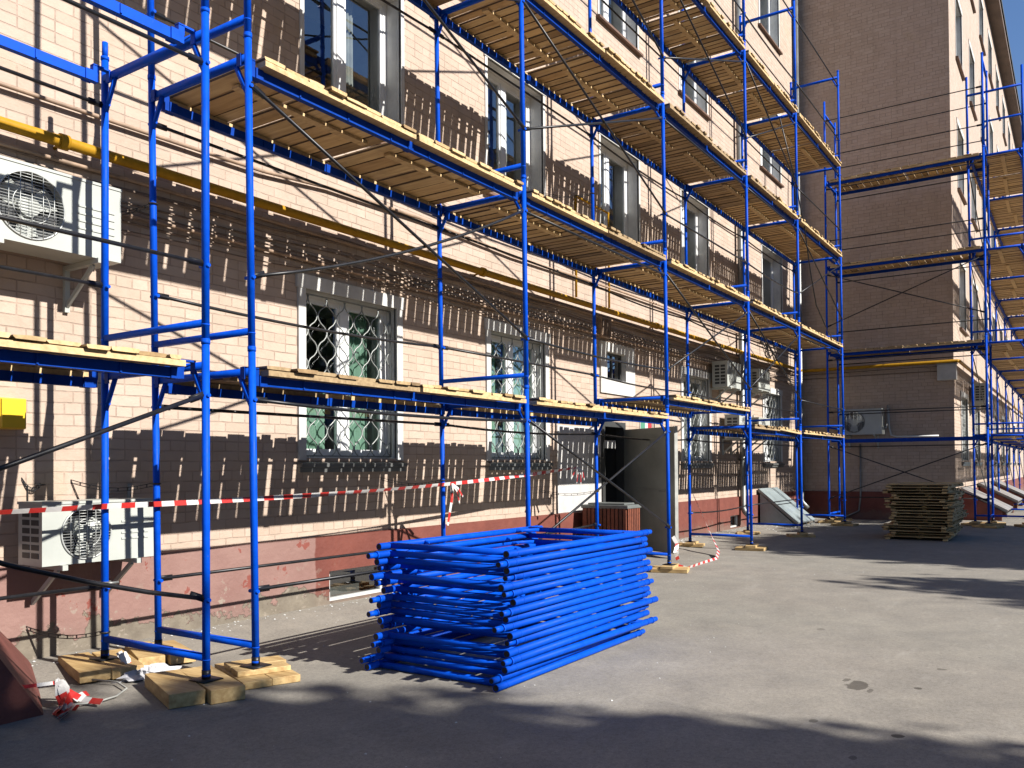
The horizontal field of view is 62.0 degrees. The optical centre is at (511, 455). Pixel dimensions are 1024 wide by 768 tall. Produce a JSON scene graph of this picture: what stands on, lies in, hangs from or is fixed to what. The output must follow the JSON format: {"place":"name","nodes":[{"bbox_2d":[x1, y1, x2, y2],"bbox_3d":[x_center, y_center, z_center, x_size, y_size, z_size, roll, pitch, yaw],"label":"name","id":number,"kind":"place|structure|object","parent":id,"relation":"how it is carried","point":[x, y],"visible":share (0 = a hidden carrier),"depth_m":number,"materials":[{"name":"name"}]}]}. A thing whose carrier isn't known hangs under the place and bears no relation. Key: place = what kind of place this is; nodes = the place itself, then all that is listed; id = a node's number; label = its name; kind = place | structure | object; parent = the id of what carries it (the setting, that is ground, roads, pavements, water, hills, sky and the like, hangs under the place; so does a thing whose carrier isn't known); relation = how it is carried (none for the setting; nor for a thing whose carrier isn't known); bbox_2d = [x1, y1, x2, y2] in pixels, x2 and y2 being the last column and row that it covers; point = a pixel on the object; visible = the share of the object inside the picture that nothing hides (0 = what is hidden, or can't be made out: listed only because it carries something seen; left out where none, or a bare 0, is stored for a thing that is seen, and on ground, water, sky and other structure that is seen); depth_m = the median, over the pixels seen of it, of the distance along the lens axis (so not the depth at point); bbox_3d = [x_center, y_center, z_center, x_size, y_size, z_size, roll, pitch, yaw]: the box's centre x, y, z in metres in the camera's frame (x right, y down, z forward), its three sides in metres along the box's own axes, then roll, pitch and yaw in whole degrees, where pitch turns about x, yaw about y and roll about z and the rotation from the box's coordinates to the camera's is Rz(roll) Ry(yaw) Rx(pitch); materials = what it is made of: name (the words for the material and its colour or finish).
{"place":"outdoors","nodes":[
{"label":"outdoors","id":0,"kind":"place"},
{"bbox_2d":[0,505,1023,767],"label":"asphalt ground","id":1,"kind":"structure","parent":0,"point":[910,655],"depth_m":5.12,"materials":[{"name":"grey asphalt"}]},
{"bbox_2d":[0,631,43,724],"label":"stair parapet","id":2,"kind":"structure","parent":1,"relation":"on","point":[18,701],"depth_m":4.60,"materials":[{"name":"red paint"}]},
{"bbox_2d":[52,678,103,718],"bbox_3d":[-2.456,1.346,4.831,0.258,0.149,0.646,0,-1,-27],"label":"tape bundle","id":3,"kind":"object","parent":1,"relation":"on","point":[66,696],"visible":1,"depth_m":4.80,"materials":[{"name":"red plastic"}]},
{"bbox_2d":[58,652,111,683],"bbox_3d":[-2.803,1.387,5.587,0.190,0.068,0.630,0,-1,-39],"label":"timber block","id":4,"kind":"object","parent":1,"relation":"on","point":[79,668],"depth_m":5.45,"materials":[{"name":"beige wood"}]},
{"bbox_2d":[92,649,143,678],"bbox_3d":[-2.636,1.388,5.689,0.190,0.068,0.626,0,-1,-37],"label":"timber block","id":5,"kind":"object","parent":1,"relation":"on","point":[119,668],"depth_m":5.50,"materials":[{"name":"beige wood"}]},
{"bbox_2d":[151,640,195,664],"bbox_3d":[-2.406,1.391,6.034,0.170,0.068,0.528,0,-1,-37],"label":"timber block","id":6,"kind":"object","parent":1,"relation":"on","point":[171,659],"depth_m":5.85,"materials":[{"name":"beige wood"}]},
{"bbox_2d":[70,0,848,668],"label":"scaffold","id":7,"kind":"object","parent":6,"relation":"on","point":[250,140],"visible":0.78,"depth_m":8.64,"materials":[{"name":"blue metal"}]},
{"bbox_2d":[0,467,584,525],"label":"barrier tape","id":8,"kind":"object","parent":7,"relation":"attached to","point":[150,504],"visible":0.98,"depth_m":6.68,"materials":[{"name":"red plastic"}]},
{"bbox_2d":[169,56,416,163],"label":"deck panel","id":9,"kind":"structure","parent":7,"relation":"on","point":[332,136],"depth_m":6.33,"materials":[{"name":"beige wood"}]},
{"bbox_2d":[173,366,419,397],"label":"deck panel","id":10,"kind":"structure","parent":7,"relation":"on","point":[233,383],"depth_m":6.18,"materials":[{"name":"beige wood"}]},
{"bbox_2d":[325,133,523,207],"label":"deck panel","id":11,"kind":"structure","parent":7,"relation":"on","point":[394,168],"depth_m":7.60,"materials":[{"name":"beige wood"}]},
{"bbox_2d":[325,384,525,407],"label":"deck panel","id":12,"kind":"structure","parent":7,"relation":"on","point":[439,390],"depth_m":7.52,"materials":[{"name":"beige wood"}]},
{"bbox_2d":[440,0,604,74],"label":"deck panel","id":13,"kind":"structure","parent":7,"relation":"on","point":[494,26],"depth_m":9.07,"materials":[{"name":"brown wood"}]},
{"bbox_2d":[442,189,607,244],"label":"deck panel","id":14,"kind":"structure","parent":7,"relation":"on","point":[491,212],"depth_m":9.03,"materials":[{"name":"brown wood"}]},
{"bbox_2d":[453,397,610,415],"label":"deck panel","id":15,"kind":"structure","parent":7,"relation":"on","point":[541,401],"depth_m":8.93,"materials":[{"name":"beige wood"}]},
{"bbox_2d":[526,47,663,119],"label":"deck panel","id":16,"kind":"structure","parent":7,"relation":"on","point":[597,80],"depth_m":10.32,"materials":[{"name":"brown wood"}]},
{"bbox_2d":[528,227,665,269],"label":"deck panel","id":17,"kind":"structure","parent":7,"relation":"on","point":[580,251],"depth_m":10.36,"materials":[{"name":"brown wood"}]},
{"bbox_2d":[529,407,668,421],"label":"deck panel","id":18,"kind":"structure","parent":7,"relation":"on","point":[631,412],"depth_m":10.27,"materials":[{"name":"beige wood"}]},
{"bbox_2d":[595,103,712,157],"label":"deck panel","id":19,"kind":"structure","parent":7,"relation":"on","point":[644,140],"depth_m":11.83,"materials":[{"name":"brown wood"}]},
{"bbox_2d":[603,258,714,291],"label":"deck panel","id":20,"kind":"structure","parent":7,"relation":"on","point":[644,278],"depth_m":11.82,"materials":[{"name":"beige wood"}]},
{"bbox_2d":[603,394,715,408],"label":"deck panel","id":21,"kind":"structure","parent":7,"relation":"on","point":[646,404],"depth_m":11.77,"materials":[{"name":"beige wood"}]},
{"bbox_2d":[621,0,709,22],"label":"deck panel","id":22,"kind":"structure","parent":7,"relation":"on","point":[648,9],"depth_m":12.30,"materials":[{"name":"brown wood"}]},
{"bbox_2d":[640,2,744,63],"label":"deck panel","id":23,"kind":"structure","parent":7,"relation":"on","point":[677,32],"depth_m":13.10,"materials":[{"name":"brown wood"}]},
{"bbox_2d":[647,143,746,185],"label":"deck panel","id":24,"kind":"structure","parent":7,"relation":"on","point":[689,164],"depth_m":13.10,"materials":[{"name":"brown wood"}]},
{"bbox_2d":[649,280,749,307],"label":"deck panel","id":25,"kind":"structure","parent":7,"relation":"on","point":[693,294],"depth_m":13.06,"materials":[{"name":"beige wood"}]},
{"bbox_2d":[685,50,773,100],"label":"deck panel","id":26,"kind":"structure","parent":7,"relation":"on","point":[730,75],"depth_m":14.47,"materials":[{"name":"brown wood"}]},
{"bbox_2d":[692,175,777,209],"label":"deck panel","id":27,"kind":"structure","parent":7,"relation":"on","point":[724,194],"depth_m":14.48,"materials":[{"name":"brown wood"}]},
{"bbox_2d":[694,299,778,320],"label":"deck panel","id":28,"kind":"structure","parent":7,"relation":"on","point":[726,311],"depth_m":14.48,"materials":[{"name":"beige wood"}]},
{"bbox_2d":[717,82,797,122],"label":"deck panel","id":29,"kind":"structure","parent":7,"relation":"on","point":[755,109],"depth_m":15.59,"materials":[{"name":"brown wood"}]},
{"bbox_2d":[720,197,800,226],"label":"deck panel","id":30,"kind":"structure","parent":7,"relation":"on","point":[760,211],"depth_m":15.61,"materials":[{"name":"brown wood"}]},
{"bbox_2d":[721,312,800,330],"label":"deck panel","id":31,"kind":"structure","parent":7,"relation":"on","point":[760,320],"depth_m":15.61,"materials":[{"name":"beige wood"}]},
{"bbox_2d":[743,113,821,151],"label":"deck panel","id":32,"kind":"structure","parent":7,"relation":"on","point":[768,140],"depth_m":17.04,"materials":[{"name":"brown wood"}]},
{"bbox_2d":[750,218,822,246],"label":"deck panel","id":33,"kind":"structure","parent":7,"relation":"on","point":[778,234],"depth_m":17.04,"materials":[{"name":"brown wood"}]},
{"bbox_2d":[772,142,841,172],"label":"deck panel","id":34,"kind":"structure","parent":7,"relation":"on","point":[810,156],"depth_m":18.36,"materials":[{"name":"brown wood"}]},
{"bbox_2d":[774,238,841,261],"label":"deck panel","id":35,"kind":"structure","parent":7,"relation":"on","point":[788,250],"depth_m":18.38,"materials":[{"name":"beige wood"}]},
{"bbox_2d":[145,669,204,708],"bbox_3d":[-2.005,1.381,5.056,0.200,0.081,0.613,0,-1,-35],"label":"timber block","id":36,"kind":"object","parent":1,"relation":"on","point":[173,689],"depth_m":4.91,"materials":[{"name":"beige wood"}]},
{"bbox_2d":[0,0,223,683],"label":"scaffold","id":37,"kind":"object","parent":36,"relation":"on","point":[113,371],"visible":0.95,"depth_m":5.11,"materials":[{"name":"blue metal"}]},
{"bbox_2d":[0,332,185,376],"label":"deck panel","id":38,"kind":"structure","parent":37,"relation":"on","point":[28,343],"depth_m":4.58,"materials":[{"name":"beige wood"}]},
{"bbox_2d":[179,665,244,704],"bbox_3d":[-1.823,1.381,5.154,0.200,0.081,0.651,0,-1,-37],"label":"timber block","id":39,"kind":"object","parent":1,"relation":"on","point":[227,688],"depth_m":4.94,"materials":[{"name":"beige wood"}]},
{"bbox_2d":[364,622,644,691],"bbox_3d":[0.044,1.399,6.206,1.083,0.053,2.076,-1,-1,33],"label":"loose frame","id":40,"kind":"object","parent":1,"relation":"on","point":[496,687],"visible":0.63,"depth_m":5.59,"materials":[{"name":"blue paint"}]},
{"bbox_2d":[359,617,640,684],"bbox_3d":[0.010,1.350,6.180,1.083,0.053,2.076,-1,-1,33],"label":"loose frame","id":41,"kind":"object","parent":40,"relation":"on","point":[500,677],"visible":0.59,"depth_m":5.54,"materials":[{"name":"blue paint"}]},
{"bbox_2d":[376,613,657,674],"bbox_3d":[0.128,1.301,6.233,1.083,0.053,2.076,-1,-1,35],"label":"loose frame","id":42,"kind":"object","parent":41,"relation":"on","point":[627,627],"visible":0.66,"depth_m":5.63,"materials":[{"name":"blue paint"}]},
{"bbox_2d":[371,608,649,666],"bbox_3d":[0.079,1.252,6.207,1.083,0.053,2.076,-1,-1,33],"label":"loose frame","id":43,"kind":"object","parent":42,"relation":"on","point":[512,660],"visible":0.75,"depth_m":5.65,"materials":[{"name":"blue paint"}]},
{"bbox_2d":[373,599,648,657],"bbox_3d":[0.090,1.204,6.240,1.083,0.053,2.076,-1,-1,32],"label":"loose frame","id":44,"kind":"object","parent":43,"relation":"on","point":[403,634],"visible":0.57,"depth_m":5.58,"materials":[{"name":"blue paint"}]},
{"bbox_2d":[380,591,657,646],"bbox_3d":[0.141,1.155,6.303,1.083,0.053,2.076,-1,-1,35],"label":"loose frame","id":45,"kind":"object","parent":44,"relation":"on","point":[637,603],"visible":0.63,"depth_m":5.79,"materials":[{"name":"blue paint"}]},
{"bbox_2d":[377,587,650,639],"bbox_3d":[0.112,1.106,6.279,1.083,0.053,2.076,-1,-1,33],"label":"loose frame","id":46,"kind":"object","parent":45,"relation":"on","point":[513,634],"visible":0.57,"depth_m":5.63,"materials":[{"name":"blue paint"}]},
{"bbox_2d":[366,582,649,633],"bbox_3d":[0.062,1.057,6.216,1.083,0.053,2.076,-1,-1,35],"label":"loose frame","id":47,"kind":"object","parent":46,"relation":"on","point":[501,627],"visible":0.76,"depth_m":5.65,"materials":[{"name":"blue paint"}]},
{"bbox_2d":[376,574,653,623],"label":"loose frame","id":48,"kind":"object","parent":47,"relation":"on","point":[506,619],"visible":0.56,"depth_m":5.68,"materials":[{"name":"blue paint"}]},
{"bbox_2d":[369,570,647,617],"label":"loose frame","id":49,"kind":"object","parent":48,"relation":"on","point":[507,610],"visible":0.73,"depth_m":5.63,"materials":[{"name":"blue paint"}]},
{"bbox_2d":[381,565,651,606],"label":"loose frame","id":50,"kind":"object","parent":49,"relation":"on","point":[417,589],"visible":0.64,"depth_m":5.69,"materials":[{"name":"blue paint"}]},
{"bbox_2d":[375,556,650,597],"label":"loose frame","id":51,"kind":"object","parent":50,"relation":"on","point":[550,584],"visible":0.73,"depth_m":5.77,"materials":[{"name":"blue paint"}]},
{"bbox_2d":[369,552,645,591],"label":"loose frame","id":52,"kind":"object","parent":51,"relation":"on","point":[402,574],"visible":0.65,"depth_m":5.62,"materials":[{"name":"blue paint"}]},
{"bbox_2d":[377,544,652,580],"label":"loose frame","id":53,"kind":"object","parent":52,"relation":"on","point":[559,567],"visible":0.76,"depth_m":5.80,"materials":[{"name":"blue paint"}]},
{"bbox_2d":[374,538,647,574],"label":"loose frame","id":54,"kind":"object","parent":53,"relation":"on","point":[475,566],"visible":0.86,"depth_m":5.71,"materials":[{"name":"blue paint"}]},
{"bbox_2d":[366,532,647,567],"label":"loose frame","id":55,"kind":"object","parent":54,"relation":"on","point":[501,562],"visible":1,"depth_m":5.73,"materials":[{"name":"blue paint"}]},
{"bbox_2d":[376,525,651,557],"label":"loose frame","id":56,"kind":"object","parent":55,"relation":"on","point":[422,543],"visible":1,"depth_m":6.02,"materials":[{"name":"blue paint"}]},
{"bbox_2d":[0,0,1023,659],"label":"apartment building","id":57,"kind":"structure","parent":1,"relation":"on","point":[380,54],"depth_m":9.83,"materials":[{"name":"brick"}]},
{"bbox_2d":[0,397,25,429],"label":"meter box","id":58,"kind":"object","parent":57,"relation":"attached to","point":[12,413],"visible":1,"depth_m":5.63,"materials":[{"name":"yellow metal"}]},
{"bbox_2d":[1,398,25,427],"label":"door","id":59,"kind":"structure","parent":58,"relation":"in","point":[13,411],"depth_m":5.63,"materials":[{"name":"yellow metal"}]},
{"bbox_2d":[0,155,121,312],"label":"air conditioner","id":60,"kind":"object","parent":57,"relation":"attached to","point":[40,195],"visible":0.91,"depth_m":5.65,"materials":[{"name":"metal"}]},
{"bbox_2d":[17,483,153,604],"bbox_3d":[-2.955,0.632,5.974,0.454,0.852,0.882,-1,-1,34],"label":"air conditioner","id":61,"kind":"object","parent":57,"relation":"attached to","point":[57,542],"visible":0.82,"depth_m":5.74,"materials":[{"name":"metal"}]},
{"bbox_2d":[295,273,407,471],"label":"window","id":62,"kind":"structure","parent":57,"relation":"in","point":[322,303],"depth_m":8.80,"materials":[{"name":"white plastic"}]},
{"bbox_2d":[299,0,405,144],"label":"window","id":63,"kind":"structure","parent":57,"relation":"in","point":[353,47],"depth_m":9.22,"materials":[{"name":"white plastic"}]},
{"bbox_2d":[329,565,381,600],"bbox_3d":[-1.682,1.259,8.563,0.290,0.295,0.800,-1,-1,34],"label":"window","id":64,"kind":"structure","parent":57,"relation":"in","point":[355,583],"depth_m":8.69,"materials":[{"name":"white plastic"}]},
{"bbox_2d":[0,153,796,373],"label":"wall cable","id":65,"kind":"object","parent":57,"relation":"attached to","point":[244,220],"depth_m":7.92,"materials":[{"name":"black rubber"}]},
{"bbox_2d":[0,146,796,371],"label":"wall cable","id":66,"kind":"object","parent":57,"relation":"attached to","point":[36,157],"depth_m":8.12,"materials":[{"name":"black rubber"}]},
{"bbox_2d":[0,141,797,374],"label":"thin pipe","id":67,"kind":"object","parent":57,"relation":"attached to","point":[53,158],"visible":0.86,"depth_m":7.73,"materials":[{"name":"metal"}]},
{"bbox_2d":[0,81,797,354],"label":"thin pipe","id":68,"kind":"object","parent":57,"relation":"attached to","point":[65,105],"visible":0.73,"depth_m":7.21,"materials":[{"name":"metal"}]},
{"bbox_2d":[100,183,793,374],"bbox_3d":[-1.141,-1.994,9.075,0.012,0.357,30.600,-1,-1,34],"label":"wall cable","id":69,"kind":"object","parent":57,"relation":"attached to","point":[390,265],"depth_m":8.52,"materials":[{"name":"black rubber"}]},
{"bbox_2d":[121,220,796,384],"bbox_3d":[-1.159,-1.767,9.085,0.012,0.341,30.600,-1,-1,34],"label":"wall cable","id":70,"kind":"object","parent":57,"relation":"attached to","point":[352,276],"depth_m":8.27,"materials":[{"name":"black rubber"}]},
{"bbox_2d":[121,215,797,381],"bbox_3d":[-1.140,-1.843,9.073,0.022,0.358,30.601,-1,-1,34],"label":"wall cable","id":71,"kind":"object","parent":57,"relation":"attached to","point":[325,262],"depth_m":9.66,"materials":[{"name":"black rubber"}]},
{"bbox_2d":[121,201,797,378],"bbox_3d":[-1.160,-1.930,9.088,0.016,0.355,30.600,-1,-1,34],"label":"wall cable","id":72,"kind":"object","parent":57,"relation":"attached to","point":[181,216],"depth_m":8.64,"materials":[{"name":"black rubber"}]},
{"bbox_2d":[121,206,797,379],"bbox_3d":[-1.150,-1.881,9.080,0.016,0.353,30.600,-1,-1,34],"label":"wall cable","id":73,"kind":"object","parent":57,"relation":"attached to","point":[147,214],"depth_m":8.22,"materials":[{"name":"black rubber"}]},
{"bbox_2d":[121,229,797,386],"bbox_3d":[-1.149,-1.722,9.078,0.012,0.351,30.600,-1,-1,34],"label":"wall cable","id":74,"kind":"object","parent":57,"relation":"attached to","point":[381,287],"depth_m":8.59,"materials":[{"name":"black rubber"}]},
{"bbox_2d":[122,212,797,385],"bbox_3d":[-1.138,-1.832,9.072,0.037,0.159,30.600,-1,-1,34],"label":"cable","id":75,"kind":"object","parent":57,"relation":"attached to","point":[306,260],"visible":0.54,"depth_m":8.61,"materials":[{"name":"black rubber"}]},
{"bbox_2d":[0,116,1022,414],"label":"gas pipe","id":76,"kind":"object","parent":57,"relation":"attached to","point":[64,142],"visible":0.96,"depth_m":8.17,"materials":[{"name":"yellow metal"}]},
{"bbox_2d":[483,53,545,196],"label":"window","id":77,"kind":"structure","parent":57,"relation":"in","point":[502,136],"depth_m":11.58,"materials":[{"name":"white plastic"}]},
{"bbox_2d":[484,318,552,469],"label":"window","id":78,"kind":"structure","parent":57,"relation":"in","point":[501,339],"depth_m":11.23,"materials":[{"name":"white plastic"}]},
{"bbox_2d":[599,340,634,396],"bbox_3d":[1.614,-1.332,13.320,0.120,0.780,1.170,-1,-1,34],"label":"window","id":79,"kind":"structure","parent":57,"relation":"in","point":[626,373],"depth_m":13.32,"materials":[{"name":"white glass"}]},
{"bbox_2d":[596,0,643,57],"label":"window","id":80,"kind":"structure","parent":57,"relation":"in","point":[604,14],"depth_m":14.10,"materials":[{"name":"grey glass"}]},
{"bbox_2d":[598,133,643,262],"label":"window","id":81,"kind":"structure","parent":57,"relation":"in","point":[619,182],"depth_m":14.09,"materials":[{"name":"grey glass"}]},
{"bbox_2d":[624,426,678,553],"bbox_3d":[2.081,0.514,12.893,0.158,1.860,1.230,0,-1,-30],"label":"door","id":82,"kind":"structure","parent":57,"relation":"in","point":[645,477],"depth_m":12.76,"materials":[{"name":"grey metal"}]},
{"bbox_2d":[679,188,709,285],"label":"window","id":83,"kind":"structure","parent":57,"relation":"in","point":[698,248],"depth_m":16.70,"materials":[{"name":"grey glass"}]},
{"bbox_2d":[678,7,711,120],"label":"window","id":84,"kind":"structure","parent":57,"relation":"in","point":[691,96],"depth_m":16.74,"materials":[{"name":"white plastic"}]},
{"bbox_2d":[680,366,713,467],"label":"window","id":85,"kind":"structure","parent":57,"relation":"in","point":[699,381],"depth_m":16.40,"materials":[{"name":"white plastic"}]},
{"bbox_2d":[711,360,740,402],"bbox_3d":[4.198,-1.446,16.754,0.434,0.932,0.862,-1,-1,34],"label":"air conditioner","id":86,"kind":"object","parent":57,"relation":"attached to","point":[726,376],"visible":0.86,"depth_m":16.45,"materials":[{"name":"metal"}]},
{"bbox_2d":[734,0,749,518],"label":"drainpipe","id":87,"kind":"object","parent":57,"relation":"attached to","point":[742,458],"visible":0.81,"depth_m":17.86,"materials":[{"name":"metal"}]},
{"bbox_2d":[758,0,782,54],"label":"window","id":88,"kind":"structure","parent":57,"relation":"in","point":[770,26],"depth_m":20.87,"materials":[{"name":"white plastic"}]},
{"bbox_2d":[761,244,782,312],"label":"window","id":89,"kind":"structure","parent":57,"relation":"in","point":[771,292],"depth_m":20.79,"materials":[{"name":"grey glass"}]},
{"bbox_2d":[762,388,784,466],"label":"window","id":90,"kind":"structure","parent":57,"relation":"in","point":[773,399],"depth_m":20.43,"materials":[{"name":"white plastic"}]},
{"bbox_2d":[795,0,809,509],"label":"drainpipe","id":91,"kind":"object","parent":57,"relation":"attached to","point":[806,505],"visible":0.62,"depth_m":21.63,"materials":[{"name":"metal"}]},
{"bbox_2d":[839,405,887,448],"bbox_3d":[8.569,-0.697,20.810,1.082,1.052,0.523,-1,-1,34],"label":"air conditioner","id":92,"kind":"object","parent":57,"relation":"attached to","point":[864,424],"visible":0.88,"depth_m":20.63,"materials":[{"name":"metal"}]},
{"bbox_2d":[581,502,640,554],"bbox_3d":[1.395,1.077,11.969,0.730,0.825,0.440,-1,-1,34],"label":"litter bin","id":93,"kind":"object","parent":1,"relation":"on","point":[624,516],"visible":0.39,"depth_m":11.78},
{"bbox_2d":[758,487,814,527],"bbox_3d":[6.202,1.165,19.232,0.890,0.855,1.400,-1,-1,34],"label":"basement canopy","id":94,"kind":"object","parent":1,"relation":"on","point":[785,512],"visible":0.86,"depth_m":18.83,"materials":[{"name":"metal"}]},
{"bbox_2d":[961,486,1012,520],"bbox_3d":[11.723,1.181,21.015,0.983,0.798,1.800,-1,-1,34],"label":"basement canopy","id":95,"kind":"object","parent":1,"relation":"on","point":[981,507],"visible":0.72,"depth_m":20.41,"materials":[{"name":"concrete"}]},
{"bbox_2d":[965,64,1023,521],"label":"scaffold","id":96,"kind":"object","parent":1,"relation":"on","point":[995,247],"visible":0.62,"depth_m":19.76,"materials":[{"name":"blue metal"}]},
{"bbox_2d":[969,151,1021,181],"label":"deck panel","id":97,"kind":"structure","parent":96,"relation":"on","point":[1004,164],"depth_m":18.91,"materials":[{"name":"brown wood"}]},
{"bbox_2d":[975,173,1022,200],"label":"deck panel","id":98,"kind":"structure","parent":96,"relation":"on","point":[1006,185],"depth_m":20.33,"materials":[{"name":"brown wood"}]},
{"bbox_2d":[1002,0,1023,107],"label":"sky","id":99,"kind":"structure","parent":0,"point":[1013,9],"materials":[{"name":"blue"}]},
{"bbox_3d":[10.150,1.503,18.087,0.180,0.046,0.500,0,-1,-28],"label":"timber block","id":100,"kind":"object","parent":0,"visible":0},
{"bbox_2d":[979,523,998,525],"bbox_3d":[10.093,1.462,18.049,0.429,0.034,0.160,0,-1,-27],"label":"timber block","id":101,"kind":"object","parent":100,"relation":"on","point":[983,524],"depth_m":17.97,"materials":[{"name":"brown wood"}]},
{"bbox_2d":[823,52,996,523],"bbox_3d":[8.980,-3.544,19.425,3.390,10.026,1.170,-1,-1,34],"label":"scaffold","id":102,"kind":"object","parent":101,"relation":"on","point":[987,435],"visible":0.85,"depth_m":19.20,"materials":[{"name":"blue metal"}]},
{"bbox_2d":[829,167,906,191],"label":"deck panel","id":103,"kind":"structure","parent":102,"relation":"on","point":[874,184],"depth_m":19.88,"materials":[{"name":"brown wood"}]},
{"bbox_2d":[830,256,907,274],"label":"deck panel","id":104,"kind":"structure","parent":102,"relation":"on","point":[870,268],"depth_m":19.83,"materials":[{"name":"beige wood"}]},
{"bbox_2d":[901,153,981,179],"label":"deck panel","id":105,"kind":"structure","parent":102,"relation":"on","point":[940,172],"depth_m":19.04,"materials":[{"name":"brown wood"}]},
{"bbox_2d":[903,246,983,265],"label":"deck panel","id":106,"kind":"structure","parent":102,"relation":"on","point":[941,259],"depth_m":19.00,"materials":[{"name":"beige wood"}]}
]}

